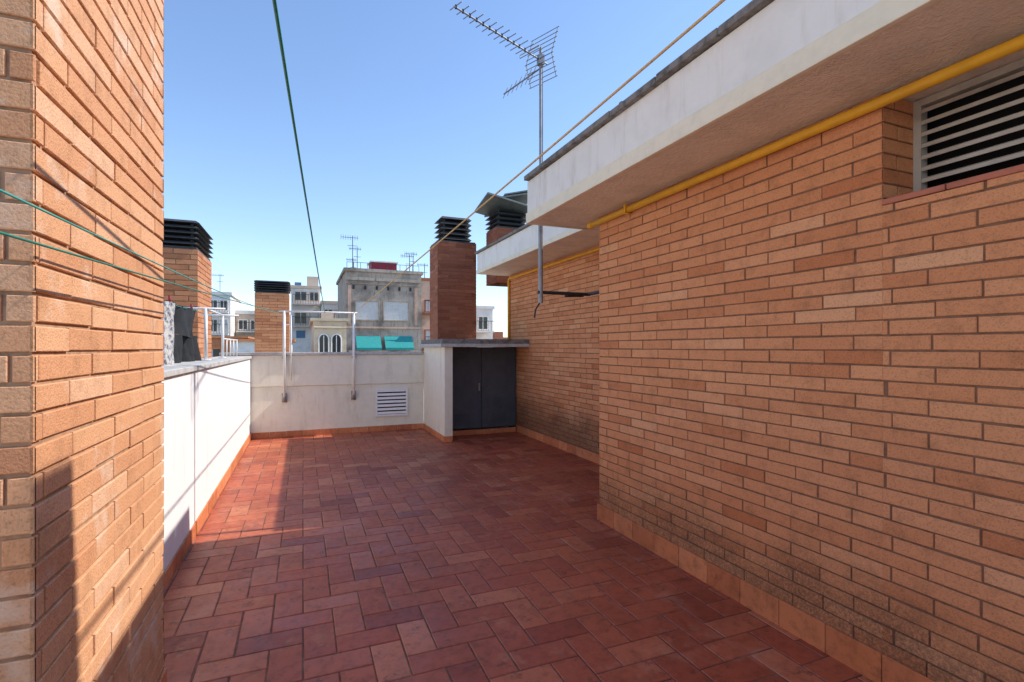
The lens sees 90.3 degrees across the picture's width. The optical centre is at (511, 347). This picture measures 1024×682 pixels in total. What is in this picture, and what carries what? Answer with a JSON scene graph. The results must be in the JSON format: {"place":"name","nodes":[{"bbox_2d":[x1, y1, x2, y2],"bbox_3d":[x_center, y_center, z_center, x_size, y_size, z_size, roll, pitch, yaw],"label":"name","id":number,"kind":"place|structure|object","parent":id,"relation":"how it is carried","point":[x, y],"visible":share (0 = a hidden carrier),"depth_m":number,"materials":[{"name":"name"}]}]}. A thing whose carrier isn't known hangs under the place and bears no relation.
{"place":"outdoors","nodes":[
{"label":"outdoors","id":0,"kind":"place"},
{"bbox_2d":[211,291,242,335],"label":"white apartment building","id":1,"kind":"structure","parent":0,"point":[230,306],"depth_m":52.62,"materials":[{"name":"clear concrete"}]},
{"bbox_2d":[211,336,254,356],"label":"tiled roof house","id":2,"kind":"structure","parent":0,"point":[216,346],"depth_m":27.97,"materials":[{"name":"orange brick"}]},
{"bbox_2d":[235,310,254,337],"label":"tan apartment building","id":3,"kind":"structure","parent":0,"point":[245,322],"depth_m":56.86,"materials":[{"name":"beige concrete"}]},
{"bbox_2d":[227,339,295,352],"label":"white house","id":4,"kind":"structure","parent":0,"point":[245,345],"depth_m":23.09,"materials":[{"name":"clear concrete"}]},
{"bbox_2d":[290,276,321,351],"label":"white apartment building","id":5,"kind":"structure","parent":0,"point":[305,298],"depth_m":55.50,"materials":[{"name":"clear concrete"}]},
{"bbox_2d":[319,301,337,317],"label":"tan apartment building","id":6,"kind":"structure","parent":0,"point":[331,306],"depth_m":51.86,"materials":[{"name":"beige concrete"}]},
{"bbox_2d":[309,313,349,351],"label":"arched house","id":7,"kind":"structure","parent":0,"point":[328,332],"depth_m":26.41,"materials":[{"name":"beige stone"}]},
{"bbox_2d":[336,260,422,351],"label":"apartment building","id":8,"kind":"structure","parent":0,"point":[388,318],"depth_m":41.11,"materials":[{"name":"grey concrete"}]},
{"bbox_2d":[345,235,352,267],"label":"rooftop aerial","id":9,"kind":"object","parent":8,"relation":"on","point":[352,248],"visible":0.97,"depth_m":41.16,"materials":[{"name":"metal"}]},
{"bbox_2d":[349,247,360,267],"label":"rooftop aerial","id":10,"kind":"object","parent":8,"relation":"on","point":[357,254],"visible":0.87,"depth_m":42.28,"materials":[{"name":"metal"}]},
{"bbox_2d":[421,278,429,353],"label":"apartment building","id":11,"kind":"structure","parent":0,"point":[425,308],"depth_m":42.71,"materials":[{"name":"beige concrete"}]},
{"bbox_2d":[162,0,751,336],"label":"sky","id":12,"kind":"structure","parent":0,"point":[404,122],"materials":[{"name":"blue"}]},
{"bbox_2d":[476,306,494,338],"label":"white apartment building","id":13,"kind":"structure","parent":0,"point":[484,322],"depth_m":50.71,"materials":[{"name":"clear concrete"}]},
{"bbox_2d":[493,332,506,338],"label":"distant city blocks","id":14,"kind":"structure","parent":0,"point":[497,335],"depth_m":144.40,"materials":[{"name":"red brick"}]},
{"bbox_2d":[485,212,525,286],"bbox_3d":[-0.125,-2.017,10.649,0.710,1.437,0.660,0,0,-22],"label":"brick chimney","id":15,"kind":"object","parent":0,"point":[500,224],"visible":0.25,"depth_m":10.40,"materials":[{"name":"brown brick"}]},
{"bbox_2d":[475,190,526,223],"bbox_3d":[-0.140,-2.948,10.513,1.080,0.652,0.908,0,0,-22],"label":"chimney cowl","id":16,"kind":"object","parent":15,"relation":"on","point":[514,202],"visible":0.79,"depth_m":10.34,"materials":[{"name":"grey metal"}]},
{"bbox_3d":[-3.036,9.615,7.402,18.000,15.970,24.000,0,0,-22],"label":"terrace building","id":17,"kind":"object","parent":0,"visible":0},
{"bbox_2d":[0,0,163,681],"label":"brick pillar","id":18,"kind":"structure","parent":17,"relation":"on","point":[81,394],"depth_m":1.48,"materials":[{"name":"brick"}]},
{"bbox_2d":[162,218,212,357],"bbox_3d":[-4.998,-0.078,7.429,0.950,3.356,1.220,0,0,-22],"label":"brick chimney","id":19,"kind":"object","parent":17,"relation":"on","point":[187,252],"visible":0.14,"depth_m":7.04,"materials":[{"name":"brown brick"}]},
{"bbox_2d":[162,356,251,570],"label":"parapet wall","id":20,"kind":"structure","parent":17,"relation":"on","point":[206,413],"depth_m":4.46,"materials":[{"name":"white paint"}]},
{"bbox_2d":[186,307,238,359],"bbox_3d":[-4.163,-0.151,7.318,0.450,0.623,3.100,0,0,-22],"label":"drying rail","id":21,"kind":"object","parent":20,"relation":"on","point":[206,310],"visible":0.81,"depth_m":6.23,"materials":[{"name":"white metal"}]},
{"bbox_2d":[254,280,290,351],"bbox_3d":[-6.090,-0.029,12.958,0.825,3.257,0.660,0,0,-22],"label":"brick chimney","id":22,"kind":"object","parent":17,"relation":"on","point":[273,295],"visible":0.44,"depth_m":12.68,"materials":[{"name":"brown brick"}]},
{"bbox_2d":[219,352,423,438],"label":"parapet wall","id":23,"kind":"structure","parent":17,"relation":"on","point":[319,387],"depth_m":9.36,"materials":[{"name":"white paint"}]},
{"bbox_2d":[279,310,356,401],"bbox_3d":[-3.509,0.165,9.254,1.330,1.630,0.114,0,0,-22],"label":"clothes line frame","id":24,"kind":"object","parent":23,"relation":"attached to","point":[284,395],"visible":1,"depth_m":9.04,"materials":[{"name":"white metal"}]},
{"bbox_2d":[0,189,275,312],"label":"clothes line","id":25,"kind":"object","parent":24,"relation":"attached to","point":[36,207],"visible":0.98,"depth_m":1.30,"materials":[{"name":"green plastic"}]},
{"bbox_2d":[0,231,280,311],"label":"clothes line","id":26,"kind":"object","parent":24,"relation":"attached to","point":[36,243],"visible":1,"depth_m":1.31,"materials":[{"name":"green plastic"}]},
{"bbox_2d":[272,0,324,311],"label":"clothes line","id":27,"kind":"object","parent":24,"relation":"attached to","point":[275,8],"visible":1,"depth_m":1.97,"materials":[{"name":"plastic"}]},
{"bbox_2d":[375,387,407,416],"bbox_3d":[-2.312,1.050,9.787,0.610,0.540,0.034,0,0,-22],"label":"vent","id":28,"kind":"object","parent":23,"relation":"attached to","point":[391,401],"depth_m":9.78,"materials":[{"name":"white metal"}]},
{"bbox_2d":[354,0,724,312],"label":"clothes rope","id":29,"kind":"object","parent":23,"relation":"on","point":[700,19],"visible":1,"depth_m":2.72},
{"bbox_2d":[430,216,475,338],"bbox_3d":[-1.274,-0.567,10.934,0.835,4.335,0.715,0,0,-22],"label":"brick chimney","id":30,"kind":"object","parent":17,"relation":"on","point":[452,285],"visible":0.6,"depth_m":10.63,"materials":[{"name":"brown brick"}]},
{"bbox_2d":[163,426,873,681],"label":"terrace floor","id":31,"kind":"structure","parent":17,"relation":"on","point":[414,555],"depth_m":3.42,"materials":[{"name":"tile"}]},
{"bbox_2d":[419,339,529,436],"bbox_3d":[-0.757,0.735,9.568,1.620,1.750,1.720,0,0,-22],"label":"utility cabinet","id":32,"kind":"object","parent":31,"relation":"on","point":[469,384],"visible":0.98,"depth_m":9.33,"materials":[{"name":"concrete"}]},
{"bbox_2d":[158,423,935,681],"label":"terracotta skirting","id":33,"kind":"object","parent":31,"relation":"on","point":[869,662],"visible":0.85,"depth_m":3.36,"materials":[{"name":"tile"}]},
{"bbox_2d":[509,93,1023,681],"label":"brick building","id":34,"kind":"structure","parent":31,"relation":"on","point":[793,375],"depth_m":2.67,"materials":[{"name":"orange brick"}]},
{"bbox_2d":[450,1,598,317],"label":"tv antenna","id":35,"kind":"object","parent":34,"relation":"attached to","point":[540,60],"visible":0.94,"depth_m":5.18,"materials":[{"name":"metal"}]},
{"bbox_2d":[474,224,598,275],"bbox_3d":[1.648,-1.609,8.157,3.160,0.426,4.784,0,0,-22],"label":"roof overhang","id":36,"kind":"object","parent":34,"relation":"on","point":[512,252],"visible":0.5,"depth_m":7.80,"materials":[{"name":"paint"}]},
{"bbox_2d":[507,247,599,338],"bbox_3d":[0.907,-0.476,7.582,0.057,1.752,5.142,0,0,-22],"label":"gas pipe","id":37,"kind":"object","parent":34,"relation":"attached to","point":[533,271],"visible":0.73,"depth_m":9.22,"materials":[{"name":"yellow paint"}]},
{"bbox_2d":[524,0,1023,230],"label":"roof overhang","id":38,"kind":"object","parent":34,"relation":"on","point":[752,75],"visible":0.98,"depth_m":2.55,"materials":[{"name":"paint"}]},
{"bbox_2d":[587,34,1023,228],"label":"gas pipe","id":39,"kind":"object","parent":34,"relation":"attached to","point":[999,51],"visible":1,"depth_m":2.49,"materials":[{"name":"yellow paint"}]},
{"bbox_2d":[882,164,1023,204],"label":"window sill","id":40,"kind":"structure","parent":34,"relation":"on","point":[961,183],"depth_m":2.14,"materials":[{"name":"brown brick"}]},
{"bbox_2d":[913,58,1023,191],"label":"louver vent","id":41,"kind":"object","parent":34,"relation":"attached to","point":[973,127],"visible":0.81,"depth_m":2.32,"materials":[{"name":"white metal"}]},
{"bbox_3d":[-3.227,-0.424,4.837,0.006,0.059,5.000,0,0,-22],"label":"clothes line","id":42,"kind":"object","parent":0,"visible":0},
{"bbox_2d":[162,301,174,365],"bbox_3d":[-2.936,-0.074,4.309,0.132,0.653,0.801,0,0,-25],"label":"hanging towel","id":43,"kind":"object","parent":42,"relation":"hanging from","point":[168,319],"visible":0.45,"depth_m":4.34,"materials":[{"name":"fabric"}]},
{"bbox_2d":[167,296,201,362],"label":"hanging trousers","id":44,"kind":"object","parent":42,"relation":"hanging from","point":[186,347],"visible":0.62,"depth_m":5.31,"materials":[{"name":"black fabric"}]}
]}

